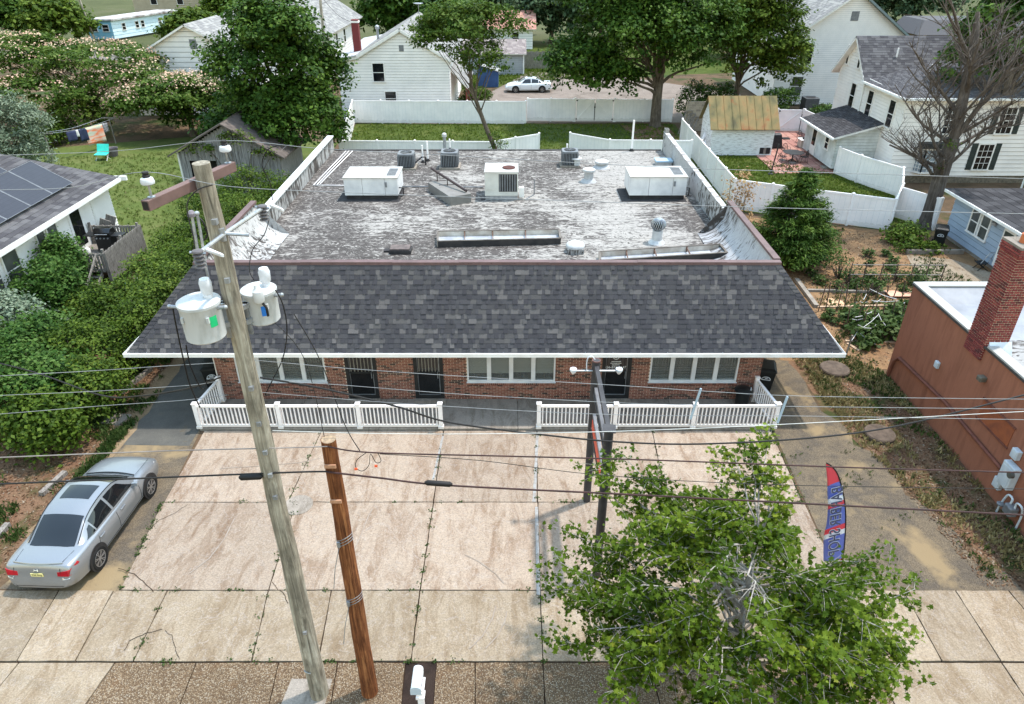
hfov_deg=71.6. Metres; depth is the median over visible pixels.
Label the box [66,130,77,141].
hanging laundry
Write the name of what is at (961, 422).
wall pipe
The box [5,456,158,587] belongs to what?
parked car
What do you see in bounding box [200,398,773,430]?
porch
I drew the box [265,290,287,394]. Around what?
overhead wire
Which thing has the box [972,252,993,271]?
garden chair
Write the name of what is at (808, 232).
cedar tree
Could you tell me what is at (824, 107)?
bush
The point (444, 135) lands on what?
flue pipe
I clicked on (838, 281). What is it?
garden plant
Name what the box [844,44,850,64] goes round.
window
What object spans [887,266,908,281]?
garden plant
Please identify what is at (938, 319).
stucco building
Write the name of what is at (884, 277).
garden plant
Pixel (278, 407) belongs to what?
porch railing
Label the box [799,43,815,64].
window
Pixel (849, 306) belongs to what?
garden plank
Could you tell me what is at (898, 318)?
squash plant
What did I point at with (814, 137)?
door
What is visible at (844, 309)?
squash plant
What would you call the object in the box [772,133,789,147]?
covered grill
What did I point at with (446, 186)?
roof hatch
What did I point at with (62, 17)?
tree
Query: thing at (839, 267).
garden plant
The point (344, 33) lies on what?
window
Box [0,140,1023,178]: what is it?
overhead wire
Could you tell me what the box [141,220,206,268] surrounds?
hedge bush
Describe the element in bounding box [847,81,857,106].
window
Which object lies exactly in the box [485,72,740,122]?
gravel lot
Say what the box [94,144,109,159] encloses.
lawn chair
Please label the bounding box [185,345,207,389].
overhead wire
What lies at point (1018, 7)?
dark leaf tree
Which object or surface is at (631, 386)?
overhead wire
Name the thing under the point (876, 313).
squash plant
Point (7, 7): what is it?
tree
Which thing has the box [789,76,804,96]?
window
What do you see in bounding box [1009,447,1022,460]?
utility box
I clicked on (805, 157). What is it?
patio chair
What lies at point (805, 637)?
street tree
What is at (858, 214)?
vinyl fence
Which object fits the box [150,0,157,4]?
window
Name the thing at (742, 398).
trash can
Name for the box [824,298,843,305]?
round board
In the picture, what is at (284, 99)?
maple tree
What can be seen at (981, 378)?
wall light
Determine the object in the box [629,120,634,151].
vent pipe
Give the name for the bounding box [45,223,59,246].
window
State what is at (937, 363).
junction box
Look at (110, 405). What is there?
overhead wire
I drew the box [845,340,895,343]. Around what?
garden plank
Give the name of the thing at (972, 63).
bare tree
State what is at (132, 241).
wooden deck
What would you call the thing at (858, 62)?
window
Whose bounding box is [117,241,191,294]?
hedge bush
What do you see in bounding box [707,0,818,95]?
maple tree
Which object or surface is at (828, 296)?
garden stake
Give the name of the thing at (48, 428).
bush
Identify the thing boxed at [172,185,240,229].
hedge bush
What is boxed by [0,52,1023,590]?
ground
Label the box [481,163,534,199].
rooftop unit
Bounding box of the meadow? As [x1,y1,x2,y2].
[0,0,1012,50]
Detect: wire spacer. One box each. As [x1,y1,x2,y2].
[689,388,701,419]
[776,396,788,422]
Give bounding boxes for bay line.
[432,436,443,479]
[532,435,538,501]
[535,507,539,594]
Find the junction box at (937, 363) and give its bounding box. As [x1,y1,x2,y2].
[933,360,940,368]
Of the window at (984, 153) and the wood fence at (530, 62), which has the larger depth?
the wood fence at (530, 62)
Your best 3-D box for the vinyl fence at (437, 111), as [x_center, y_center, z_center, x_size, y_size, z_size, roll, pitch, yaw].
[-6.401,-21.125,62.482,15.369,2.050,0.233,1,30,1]
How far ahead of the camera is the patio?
53.05 m
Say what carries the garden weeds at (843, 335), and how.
on the garden bed at (966, 258)
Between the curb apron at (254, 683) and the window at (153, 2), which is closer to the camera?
the curb apron at (254, 683)
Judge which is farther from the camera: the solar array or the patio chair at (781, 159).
the patio chair at (781, 159)
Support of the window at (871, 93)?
in the white house at (865, 100)
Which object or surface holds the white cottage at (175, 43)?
on the ground at (132, 128)
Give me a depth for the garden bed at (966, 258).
35.49 m
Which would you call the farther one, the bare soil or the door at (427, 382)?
the bare soil
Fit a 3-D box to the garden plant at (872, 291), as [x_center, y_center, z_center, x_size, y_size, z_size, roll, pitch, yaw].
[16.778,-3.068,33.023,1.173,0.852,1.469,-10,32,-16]
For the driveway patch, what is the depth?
24.80 m
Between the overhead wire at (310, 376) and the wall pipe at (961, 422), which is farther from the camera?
the wall pipe at (961, 422)
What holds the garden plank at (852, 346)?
on the garden bed at (966, 258)
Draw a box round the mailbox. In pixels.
[410,665,424,703]
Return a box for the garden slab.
[907,255,990,281]
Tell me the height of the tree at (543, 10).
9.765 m
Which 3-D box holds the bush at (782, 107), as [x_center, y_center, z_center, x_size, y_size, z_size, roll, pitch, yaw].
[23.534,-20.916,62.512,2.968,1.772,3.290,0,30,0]
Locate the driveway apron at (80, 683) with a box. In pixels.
[0,663,1023,703]
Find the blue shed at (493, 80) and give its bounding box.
[478,63,499,86]
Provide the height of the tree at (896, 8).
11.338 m
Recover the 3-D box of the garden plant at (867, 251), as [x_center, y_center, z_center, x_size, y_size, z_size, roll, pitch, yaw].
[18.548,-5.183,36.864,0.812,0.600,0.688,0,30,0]
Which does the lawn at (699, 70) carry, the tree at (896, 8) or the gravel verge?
the gravel verge
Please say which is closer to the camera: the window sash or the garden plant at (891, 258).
the garden plant at (891, 258)
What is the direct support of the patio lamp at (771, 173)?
on the side lawn at (895, 219)
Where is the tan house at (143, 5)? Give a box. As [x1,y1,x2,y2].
[132,0,200,11]
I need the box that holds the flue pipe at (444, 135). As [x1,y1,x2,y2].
[442,133,446,148]
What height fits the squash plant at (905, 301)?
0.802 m
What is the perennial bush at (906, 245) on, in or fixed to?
on the garden bed at (966, 258)
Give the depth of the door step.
50.64 m
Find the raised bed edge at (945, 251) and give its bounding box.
[906,249,964,253]
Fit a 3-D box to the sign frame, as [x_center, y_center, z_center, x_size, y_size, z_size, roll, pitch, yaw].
[2.210,2.990,18.521,1.400,5.063,3.135,0,30,0]
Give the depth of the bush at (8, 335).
24.96 m
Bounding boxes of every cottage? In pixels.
[123,13,297,114]
[478,10,535,48]
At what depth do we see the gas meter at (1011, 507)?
20.00 m
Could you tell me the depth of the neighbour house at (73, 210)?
33.58 m
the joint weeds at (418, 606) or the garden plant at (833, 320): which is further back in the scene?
the garden plant at (833, 320)
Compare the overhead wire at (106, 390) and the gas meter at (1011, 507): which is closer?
the overhead wire at (106, 390)
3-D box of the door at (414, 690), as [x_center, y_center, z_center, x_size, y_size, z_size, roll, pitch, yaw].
[-1.970,6.923,14.526,0.223,0.244,0.030,0,30,0]
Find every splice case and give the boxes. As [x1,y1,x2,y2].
[239,474,262,480]
[424,480,452,486]
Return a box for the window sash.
[678,110,692,133]
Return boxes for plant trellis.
[846,263,946,284]
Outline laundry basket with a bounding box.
[108,146,117,156]
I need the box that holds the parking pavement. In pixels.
[118,431,839,656]
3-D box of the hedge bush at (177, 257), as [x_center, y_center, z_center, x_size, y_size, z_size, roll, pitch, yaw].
[-14.412,-3.772,31.886,3.712,3.204,3.857,0,30,0]
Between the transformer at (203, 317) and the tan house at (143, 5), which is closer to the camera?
the transformer at (203, 317)
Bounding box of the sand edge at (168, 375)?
[25,358,187,536]
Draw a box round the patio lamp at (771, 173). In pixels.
[768,144,779,174]
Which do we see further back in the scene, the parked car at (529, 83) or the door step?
the parked car at (529, 83)
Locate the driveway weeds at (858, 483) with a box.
[790,441,913,578]
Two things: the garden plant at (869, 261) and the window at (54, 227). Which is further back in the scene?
the garden plant at (869, 261)
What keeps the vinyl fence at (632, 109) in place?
on the gravel lot
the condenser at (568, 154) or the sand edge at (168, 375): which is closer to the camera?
the sand edge at (168, 375)
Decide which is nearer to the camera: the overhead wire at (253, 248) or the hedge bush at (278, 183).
the overhead wire at (253, 248)
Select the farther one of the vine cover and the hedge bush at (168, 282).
the vine cover
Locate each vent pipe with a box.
[421,145,424,162]
[426,141,429,161]
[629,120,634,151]
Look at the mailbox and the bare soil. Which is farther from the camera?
the bare soil
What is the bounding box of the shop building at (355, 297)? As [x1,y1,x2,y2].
[122,132,846,401]
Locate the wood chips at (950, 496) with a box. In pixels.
[794,360,1023,587]
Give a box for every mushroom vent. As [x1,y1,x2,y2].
[580,167,596,183]
[593,159,609,169]
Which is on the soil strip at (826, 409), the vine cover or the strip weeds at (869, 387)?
the strip weeds at (869, 387)
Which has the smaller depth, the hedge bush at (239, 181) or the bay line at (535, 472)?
the bay line at (535, 472)
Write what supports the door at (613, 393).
in the shop building at (355, 297)
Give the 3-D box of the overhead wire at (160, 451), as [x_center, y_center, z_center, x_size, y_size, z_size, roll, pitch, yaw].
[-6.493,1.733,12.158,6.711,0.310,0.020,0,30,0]
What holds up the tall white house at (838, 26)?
on the ground at (132, 128)
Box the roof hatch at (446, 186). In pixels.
[428,167,470,205]
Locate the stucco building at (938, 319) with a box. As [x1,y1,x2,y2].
[886,282,1023,535]
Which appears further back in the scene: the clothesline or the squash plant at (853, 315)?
the clothesline
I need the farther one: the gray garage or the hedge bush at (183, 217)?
the gray garage
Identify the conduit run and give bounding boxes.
[313,151,352,185]
[402,186,482,187]
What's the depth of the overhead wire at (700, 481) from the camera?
12.47 m
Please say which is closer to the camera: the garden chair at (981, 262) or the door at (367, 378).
the door at (367, 378)
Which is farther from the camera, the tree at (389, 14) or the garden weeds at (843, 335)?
the tree at (389, 14)
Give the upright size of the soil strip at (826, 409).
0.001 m
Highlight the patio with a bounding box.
[756,131,833,173]
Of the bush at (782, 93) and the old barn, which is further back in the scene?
the bush at (782, 93)
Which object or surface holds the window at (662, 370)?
in the shop building at (355, 297)
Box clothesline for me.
[38,117,115,160]
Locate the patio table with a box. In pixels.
[783,149,803,161]
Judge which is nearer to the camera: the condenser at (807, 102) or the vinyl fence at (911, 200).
the vinyl fence at (911, 200)
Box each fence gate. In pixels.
[574,98,615,121]
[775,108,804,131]
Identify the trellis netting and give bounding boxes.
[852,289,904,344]
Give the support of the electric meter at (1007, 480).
attached to the stucco building at (938, 319)
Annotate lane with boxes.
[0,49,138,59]
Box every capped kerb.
[384,245,412,253]
[654,158,672,165]
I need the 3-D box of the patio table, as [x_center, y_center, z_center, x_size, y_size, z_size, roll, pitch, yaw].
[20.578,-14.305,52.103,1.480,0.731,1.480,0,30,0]
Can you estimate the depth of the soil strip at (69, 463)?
22.07 m
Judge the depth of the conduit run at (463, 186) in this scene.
34.34 m
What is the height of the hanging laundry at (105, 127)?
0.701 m
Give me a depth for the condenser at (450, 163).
36.96 m
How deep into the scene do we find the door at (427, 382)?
25.14 m
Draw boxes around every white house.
[338,3,472,118]
[732,0,909,103]
[799,29,1023,182]
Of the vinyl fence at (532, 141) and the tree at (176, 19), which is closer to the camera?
the vinyl fence at (532, 141)
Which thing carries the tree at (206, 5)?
on the meadow
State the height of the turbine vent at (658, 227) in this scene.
1.010 m
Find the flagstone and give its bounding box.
[101,413,130,425]
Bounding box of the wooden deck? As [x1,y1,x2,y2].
[75,214,146,285]
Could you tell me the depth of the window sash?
59.76 m
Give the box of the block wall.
[685,101,705,130]
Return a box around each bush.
[0,283,68,348]
[0,303,95,359]
[0,316,59,408]
[0,339,95,437]
[0,382,98,469]
[1,249,92,318]
[12,115,69,146]
[32,226,101,297]
[35,310,144,383]
[41,88,117,137]
[44,345,141,421]
[60,278,135,324]
[74,271,166,333]
[86,288,169,369]
[116,250,188,330]
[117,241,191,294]
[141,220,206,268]
[148,230,209,295]
[151,87,226,134]
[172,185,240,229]
[173,212,232,264]
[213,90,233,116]
[216,162,282,203]
[220,190,268,221]
[254,169,291,203]
[456,84,494,100]
[675,78,716,115]
[699,80,739,100]
[762,86,801,107]
[778,105,789,109]
[808,103,831,113]
[879,217,930,245]
[881,237,950,254]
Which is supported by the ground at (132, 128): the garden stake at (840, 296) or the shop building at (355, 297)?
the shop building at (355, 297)
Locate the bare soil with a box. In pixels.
[621,125,678,139]
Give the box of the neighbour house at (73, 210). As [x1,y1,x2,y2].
[0,154,127,326]
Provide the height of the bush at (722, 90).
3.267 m
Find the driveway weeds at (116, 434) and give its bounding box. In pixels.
[38,374,162,519]
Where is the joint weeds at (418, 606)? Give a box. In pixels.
[118,430,821,665]
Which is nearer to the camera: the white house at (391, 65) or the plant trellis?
the plant trellis
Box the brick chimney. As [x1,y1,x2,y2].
[964,232,1023,359]
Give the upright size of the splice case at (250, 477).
0.122 m
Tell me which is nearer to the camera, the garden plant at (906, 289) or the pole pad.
the pole pad
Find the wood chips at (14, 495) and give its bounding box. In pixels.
[0,335,172,577]
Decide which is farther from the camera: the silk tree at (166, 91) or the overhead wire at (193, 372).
the silk tree at (166, 91)
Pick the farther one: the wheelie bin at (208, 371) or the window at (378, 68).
the window at (378, 68)
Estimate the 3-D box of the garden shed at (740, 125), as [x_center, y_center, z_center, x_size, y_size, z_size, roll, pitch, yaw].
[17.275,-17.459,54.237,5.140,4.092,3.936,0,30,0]
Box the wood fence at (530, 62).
[524,51,584,68]
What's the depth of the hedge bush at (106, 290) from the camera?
28.79 m
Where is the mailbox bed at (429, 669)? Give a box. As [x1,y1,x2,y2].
[402,663,435,703]
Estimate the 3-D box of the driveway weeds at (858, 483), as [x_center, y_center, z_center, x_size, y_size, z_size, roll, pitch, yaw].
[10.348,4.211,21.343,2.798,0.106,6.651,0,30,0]
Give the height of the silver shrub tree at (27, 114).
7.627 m
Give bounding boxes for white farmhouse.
[232,0,362,78]
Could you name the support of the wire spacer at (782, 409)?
attached to the overhead wire at (631, 386)
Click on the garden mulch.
(849, 248)
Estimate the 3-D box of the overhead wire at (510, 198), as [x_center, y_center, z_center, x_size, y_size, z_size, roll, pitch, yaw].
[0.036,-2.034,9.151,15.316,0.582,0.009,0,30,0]
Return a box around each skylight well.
[437,229,560,246]
[598,243,727,259]
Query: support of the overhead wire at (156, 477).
attached to the utility pole at (219, 233)
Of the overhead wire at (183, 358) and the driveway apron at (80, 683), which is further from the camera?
the driveway apron at (80, 683)
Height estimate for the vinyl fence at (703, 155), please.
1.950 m
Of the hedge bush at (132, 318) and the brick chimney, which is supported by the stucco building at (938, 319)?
the brick chimney
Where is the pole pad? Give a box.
[281,679,331,703]
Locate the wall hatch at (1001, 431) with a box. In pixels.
[975,397,1015,448]
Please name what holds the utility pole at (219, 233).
on the curb apron at (254, 683)
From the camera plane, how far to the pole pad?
15.68 m
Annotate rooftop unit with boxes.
[337,166,404,201]
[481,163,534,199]
[617,166,689,201]
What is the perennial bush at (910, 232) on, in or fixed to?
on the garden bed at (966, 258)
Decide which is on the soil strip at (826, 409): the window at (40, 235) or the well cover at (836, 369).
the well cover at (836, 369)
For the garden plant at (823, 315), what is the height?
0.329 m
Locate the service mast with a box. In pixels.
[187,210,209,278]
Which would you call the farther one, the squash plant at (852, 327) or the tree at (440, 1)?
the tree at (440, 1)
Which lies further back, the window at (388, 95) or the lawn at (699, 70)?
the lawn at (699, 70)
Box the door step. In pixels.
[820,165,833,168]
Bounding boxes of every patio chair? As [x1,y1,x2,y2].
[776,153,786,165]
[786,157,796,167]
[798,150,808,163]
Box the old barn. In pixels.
[167,111,303,193]
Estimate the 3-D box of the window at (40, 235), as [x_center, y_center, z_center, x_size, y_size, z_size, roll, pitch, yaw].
[-21.295,-4.815,32.322,0.130,1.700,0.790,0,30,0]
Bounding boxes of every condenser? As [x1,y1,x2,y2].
[397,150,417,169]
[439,148,460,169]
[559,148,579,167]
[799,96,819,110]
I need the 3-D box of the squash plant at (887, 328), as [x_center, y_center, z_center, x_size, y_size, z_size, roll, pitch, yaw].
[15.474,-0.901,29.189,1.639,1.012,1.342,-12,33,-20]
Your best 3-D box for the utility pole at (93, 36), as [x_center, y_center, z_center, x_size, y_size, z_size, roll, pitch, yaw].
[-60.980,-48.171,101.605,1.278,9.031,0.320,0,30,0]
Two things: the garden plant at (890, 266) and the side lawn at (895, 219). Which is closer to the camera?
the garden plant at (890, 266)
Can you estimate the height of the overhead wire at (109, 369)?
0.350 m
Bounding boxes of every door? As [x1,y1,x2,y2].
[66,208,90,250]
[344,358,380,401]
[410,686,421,694]
[413,358,445,401]
[601,358,632,401]
[809,128,817,154]
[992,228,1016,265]
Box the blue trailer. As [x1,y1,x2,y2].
[89,9,176,38]
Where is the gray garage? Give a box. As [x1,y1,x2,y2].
[462,39,525,74]
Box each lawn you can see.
[2,137,337,251]
[352,124,706,179]
[461,42,732,89]
[704,155,908,225]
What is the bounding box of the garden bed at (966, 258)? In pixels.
[748,217,991,368]
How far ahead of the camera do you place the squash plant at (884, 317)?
29.66 m
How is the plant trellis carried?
on the garden bed at (966, 258)
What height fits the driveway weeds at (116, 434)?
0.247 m
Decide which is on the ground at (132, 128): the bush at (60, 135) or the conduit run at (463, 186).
the bush at (60, 135)
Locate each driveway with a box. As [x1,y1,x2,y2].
[0,365,199,590]
[756,358,1022,590]
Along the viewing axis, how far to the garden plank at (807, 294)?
32.97 m
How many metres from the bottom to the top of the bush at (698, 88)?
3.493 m
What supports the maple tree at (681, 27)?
on the bare soil
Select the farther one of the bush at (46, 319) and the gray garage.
the gray garage
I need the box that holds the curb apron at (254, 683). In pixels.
[87,662,893,703]
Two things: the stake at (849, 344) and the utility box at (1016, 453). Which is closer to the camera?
the utility box at (1016, 453)
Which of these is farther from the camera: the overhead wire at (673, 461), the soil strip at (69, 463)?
the soil strip at (69, 463)
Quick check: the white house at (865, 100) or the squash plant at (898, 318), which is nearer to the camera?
the squash plant at (898, 318)
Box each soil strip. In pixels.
[0,319,173,573]
[789,361,1023,576]
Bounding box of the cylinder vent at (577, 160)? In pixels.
[572,157,581,167]
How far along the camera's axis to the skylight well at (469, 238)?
28.60 m
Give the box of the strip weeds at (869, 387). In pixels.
[804,355,1023,580]
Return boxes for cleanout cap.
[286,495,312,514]
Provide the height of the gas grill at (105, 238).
1.080 m
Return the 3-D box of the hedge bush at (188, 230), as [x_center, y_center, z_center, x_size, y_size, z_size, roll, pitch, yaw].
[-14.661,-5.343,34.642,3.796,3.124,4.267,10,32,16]
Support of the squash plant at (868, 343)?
on the garden bed at (966, 258)
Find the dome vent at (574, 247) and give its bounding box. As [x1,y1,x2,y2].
[566,240,584,254]
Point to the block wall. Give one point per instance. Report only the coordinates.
(696, 107)
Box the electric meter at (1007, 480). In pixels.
[996,459,1021,490]
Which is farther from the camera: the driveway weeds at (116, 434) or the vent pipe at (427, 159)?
the vent pipe at (427, 159)
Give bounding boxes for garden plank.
[794,278,818,307]
[807,289,911,293]
[817,304,886,307]
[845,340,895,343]
[846,342,859,350]
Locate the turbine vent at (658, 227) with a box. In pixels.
[648,218,665,245]
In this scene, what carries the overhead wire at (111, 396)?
attached to the utility pole at (219, 233)
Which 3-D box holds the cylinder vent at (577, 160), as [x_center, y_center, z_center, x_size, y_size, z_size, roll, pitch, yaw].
[3.385,-10.015,37.464,0.580,0.470,0.574,0,30,0]
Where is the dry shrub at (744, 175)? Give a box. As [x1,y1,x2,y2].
[719,166,764,221]
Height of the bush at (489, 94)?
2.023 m
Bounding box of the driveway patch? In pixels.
[123,358,218,445]
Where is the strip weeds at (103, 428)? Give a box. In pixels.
[0,354,170,545]
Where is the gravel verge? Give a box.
[461,67,585,88]
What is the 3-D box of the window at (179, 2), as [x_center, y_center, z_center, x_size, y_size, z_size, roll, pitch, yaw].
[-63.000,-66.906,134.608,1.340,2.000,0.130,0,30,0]
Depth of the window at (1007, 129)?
45.94 m
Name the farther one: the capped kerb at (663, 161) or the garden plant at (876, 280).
the capped kerb at (663, 161)
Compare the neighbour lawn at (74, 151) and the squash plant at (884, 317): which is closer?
the squash plant at (884, 317)
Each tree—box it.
[0,0,25,35]
[0,28,185,113]
[0,87,60,163]
[3,0,102,38]
[96,68,229,136]
[146,3,214,38]
[187,0,360,147]
[194,0,235,15]
[349,0,432,34]
[402,0,535,148]
[419,0,490,37]
[427,0,487,5]
[478,0,511,9]
[498,0,597,43]
[528,412,937,703]
[534,0,757,127]
[561,0,610,36]
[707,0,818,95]
[752,167,846,271]
[874,0,970,21]
[877,0,1023,229]
[932,0,1023,182]
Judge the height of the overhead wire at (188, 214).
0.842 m
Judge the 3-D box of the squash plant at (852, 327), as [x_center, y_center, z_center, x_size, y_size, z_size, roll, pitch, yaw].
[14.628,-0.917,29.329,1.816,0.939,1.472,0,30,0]
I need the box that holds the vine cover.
[186,128,278,193]
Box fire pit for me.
[797,137,804,147]
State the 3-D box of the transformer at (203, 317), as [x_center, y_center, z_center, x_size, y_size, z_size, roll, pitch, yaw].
[-4.635,-0.589,10.566,0.799,1.070,0.640,-20,36,-30]
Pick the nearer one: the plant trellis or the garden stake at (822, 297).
the garden stake at (822, 297)
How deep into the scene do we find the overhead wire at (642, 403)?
11.78 m
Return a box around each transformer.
[167,277,232,344]
[240,266,283,333]
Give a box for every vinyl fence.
[338,132,539,148]
[342,100,354,139]
[351,99,526,123]
[527,97,574,121]
[569,131,692,159]
[614,98,673,121]
[679,118,736,203]
[734,180,898,229]
[801,108,813,132]
[833,146,901,194]
[892,166,905,220]
[894,187,944,230]
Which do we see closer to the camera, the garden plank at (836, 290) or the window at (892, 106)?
the garden plank at (836, 290)
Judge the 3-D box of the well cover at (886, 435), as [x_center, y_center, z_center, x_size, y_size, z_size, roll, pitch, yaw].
[12.299,2.744,23.769,1.000,0.165,1.000,0,30,0]
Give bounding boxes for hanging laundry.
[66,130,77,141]
[78,128,89,141]
[85,124,106,145]
[102,123,108,132]
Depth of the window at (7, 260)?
30.23 m
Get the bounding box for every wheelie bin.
[200,358,216,389]
[758,359,776,391]
[931,223,949,246]
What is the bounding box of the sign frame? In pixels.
[570,356,622,577]
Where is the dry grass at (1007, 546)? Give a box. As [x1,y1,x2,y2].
[793,355,1023,569]
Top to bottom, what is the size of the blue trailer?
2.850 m
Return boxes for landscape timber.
[0,522,11,537]
[38,470,67,495]
[117,367,152,393]
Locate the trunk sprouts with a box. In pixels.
[488,129,510,148]
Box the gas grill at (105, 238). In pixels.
[83,227,126,249]
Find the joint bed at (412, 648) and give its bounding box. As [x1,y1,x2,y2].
[0,430,1023,703]
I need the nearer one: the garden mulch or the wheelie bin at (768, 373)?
the wheelie bin at (768, 373)
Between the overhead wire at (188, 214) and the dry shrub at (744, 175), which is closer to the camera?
the overhead wire at (188, 214)
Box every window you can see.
[0,247,24,293]
[0,270,10,296]
[34,230,46,255]
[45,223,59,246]
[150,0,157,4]
[176,0,183,4]
[234,358,327,382]
[343,28,346,42]
[371,62,385,81]
[384,91,396,100]
[466,358,555,382]
[648,358,739,382]
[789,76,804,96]
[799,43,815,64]
[822,137,829,150]
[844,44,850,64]
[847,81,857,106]
[855,57,859,69]
[863,89,875,115]
[883,98,897,129]
[911,142,943,173]
[939,106,953,134]
[964,209,982,235]
[970,143,996,170]
[974,215,992,242]
[992,106,1020,134]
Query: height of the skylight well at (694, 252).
0.264 m
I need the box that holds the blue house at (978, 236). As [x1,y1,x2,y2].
[944,179,1023,269]
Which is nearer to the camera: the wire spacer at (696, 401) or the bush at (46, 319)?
the wire spacer at (696, 401)
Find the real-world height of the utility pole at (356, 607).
7.039 m
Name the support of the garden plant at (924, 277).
on the garden bed at (966, 258)
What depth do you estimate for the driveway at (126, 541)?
20.13 m
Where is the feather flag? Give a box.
[823,462,845,575]
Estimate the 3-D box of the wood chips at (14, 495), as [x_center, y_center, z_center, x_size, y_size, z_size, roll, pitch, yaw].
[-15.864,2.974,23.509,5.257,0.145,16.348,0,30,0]
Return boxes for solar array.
[0,161,72,223]
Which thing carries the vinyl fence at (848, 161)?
on the side lawn at (895, 219)
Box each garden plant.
[802,268,820,276]
[811,274,829,284]
[819,313,828,319]
[823,256,861,279]
[823,308,836,315]
[825,312,843,324]
[829,279,852,293]
[834,266,866,284]
[847,281,862,288]
[855,277,888,294]
[861,247,877,257]
[861,266,879,280]
[863,259,875,266]
[867,279,886,289]
[868,269,893,285]
[881,248,891,256]
[883,262,898,271]
[886,253,900,263]
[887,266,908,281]
[896,284,911,292]
[901,270,925,284]
[903,260,935,279]
[908,275,935,281]
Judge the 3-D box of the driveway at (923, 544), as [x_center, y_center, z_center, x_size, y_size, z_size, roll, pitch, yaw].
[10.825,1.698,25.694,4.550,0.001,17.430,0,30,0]
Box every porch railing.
[190,376,443,428]
[536,376,781,428]
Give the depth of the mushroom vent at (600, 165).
37.11 m
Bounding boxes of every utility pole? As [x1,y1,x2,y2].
[79,0,97,45]
[140,140,328,700]
[319,0,329,89]
[321,435,377,698]
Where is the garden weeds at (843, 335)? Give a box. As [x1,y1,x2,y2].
[752,220,971,365]
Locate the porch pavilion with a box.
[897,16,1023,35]
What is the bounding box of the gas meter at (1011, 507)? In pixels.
[995,494,1023,529]
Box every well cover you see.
[819,361,849,377]
[864,424,895,444]
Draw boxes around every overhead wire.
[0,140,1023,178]
[0,363,220,397]
[0,380,218,395]
[0,446,326,457]
[0,471,326,484]
[3,395,225,413]
[4,363,210,375]
[5,172,1023,213]
[172,309,200,407]
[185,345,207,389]
[186,185,212,249]
[249,221,268,279]
[255,360,985,398]
[258,377,990,408]
[260,377,1023,444]
[261,145,276,199]
[262,392,1023,419]
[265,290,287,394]
[272,411,1023,433]
[275,323,324,436]
[294,314,359,450]
[327,446,1023,472]
[327,471,1023,515]
[355,452,380,470]
[383,454,1013,488]
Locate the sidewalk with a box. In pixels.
[0,590,1023,661]
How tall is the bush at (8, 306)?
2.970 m
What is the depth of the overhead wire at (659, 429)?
12.21 m
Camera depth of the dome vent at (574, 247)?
27.20 m
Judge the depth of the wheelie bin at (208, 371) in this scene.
25.64 m
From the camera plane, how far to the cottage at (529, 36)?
103.08 m
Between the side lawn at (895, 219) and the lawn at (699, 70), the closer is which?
the side lawn at (895, 219)
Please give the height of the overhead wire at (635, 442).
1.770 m
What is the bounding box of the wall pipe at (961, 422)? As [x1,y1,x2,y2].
[886,357,1000,469]
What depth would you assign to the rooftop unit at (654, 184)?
32.65 m
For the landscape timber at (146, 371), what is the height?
0.140 m
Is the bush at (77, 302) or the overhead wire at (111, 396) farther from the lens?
the bush at (77, 302)
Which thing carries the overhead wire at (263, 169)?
attached to the utility pole at (219, 233)
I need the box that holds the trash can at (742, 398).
[734,385,752,408]
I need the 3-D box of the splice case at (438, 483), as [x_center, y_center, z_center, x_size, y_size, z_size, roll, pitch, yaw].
[-1.287,2.304,12.447,0.492,0.131,0.100,0,30,0]
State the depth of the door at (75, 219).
34.90 m
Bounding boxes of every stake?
[818,285,826,311]
[825,282,830,309]
[836,283,843,310]
[846,335,852,355]
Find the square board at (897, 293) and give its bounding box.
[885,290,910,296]
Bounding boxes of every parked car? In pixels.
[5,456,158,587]
[505,76,551,92]
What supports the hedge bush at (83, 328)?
on the soil strip at (69, 463)
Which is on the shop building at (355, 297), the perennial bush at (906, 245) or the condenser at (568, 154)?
the condenser at (568, 154)
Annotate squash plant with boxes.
[837,306,863,317]
[839,302,874,330]
[844,316,886,341]
[855,333,882,351]
[861,307,889,319]
[861,310,899,339]
[874,316,900,341]
[877,300,906,317]
[887,293,908,311]
[887,312,904,340]
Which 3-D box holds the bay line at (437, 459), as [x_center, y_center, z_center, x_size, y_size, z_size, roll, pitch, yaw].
[-2.364,3.358,22.760,0.080,0.001,2.221,2,31,3]
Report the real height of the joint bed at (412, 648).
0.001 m
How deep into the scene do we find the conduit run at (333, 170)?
36.71 m
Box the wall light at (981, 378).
[976,375,986,381]
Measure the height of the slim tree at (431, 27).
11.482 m
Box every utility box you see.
[991,475,1002,490]
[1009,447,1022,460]
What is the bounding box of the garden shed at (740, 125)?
[699,95,779,154]
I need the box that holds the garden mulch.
[749,220,978,365]
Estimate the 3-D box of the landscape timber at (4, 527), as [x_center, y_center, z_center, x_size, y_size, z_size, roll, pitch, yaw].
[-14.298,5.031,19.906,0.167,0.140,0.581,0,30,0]

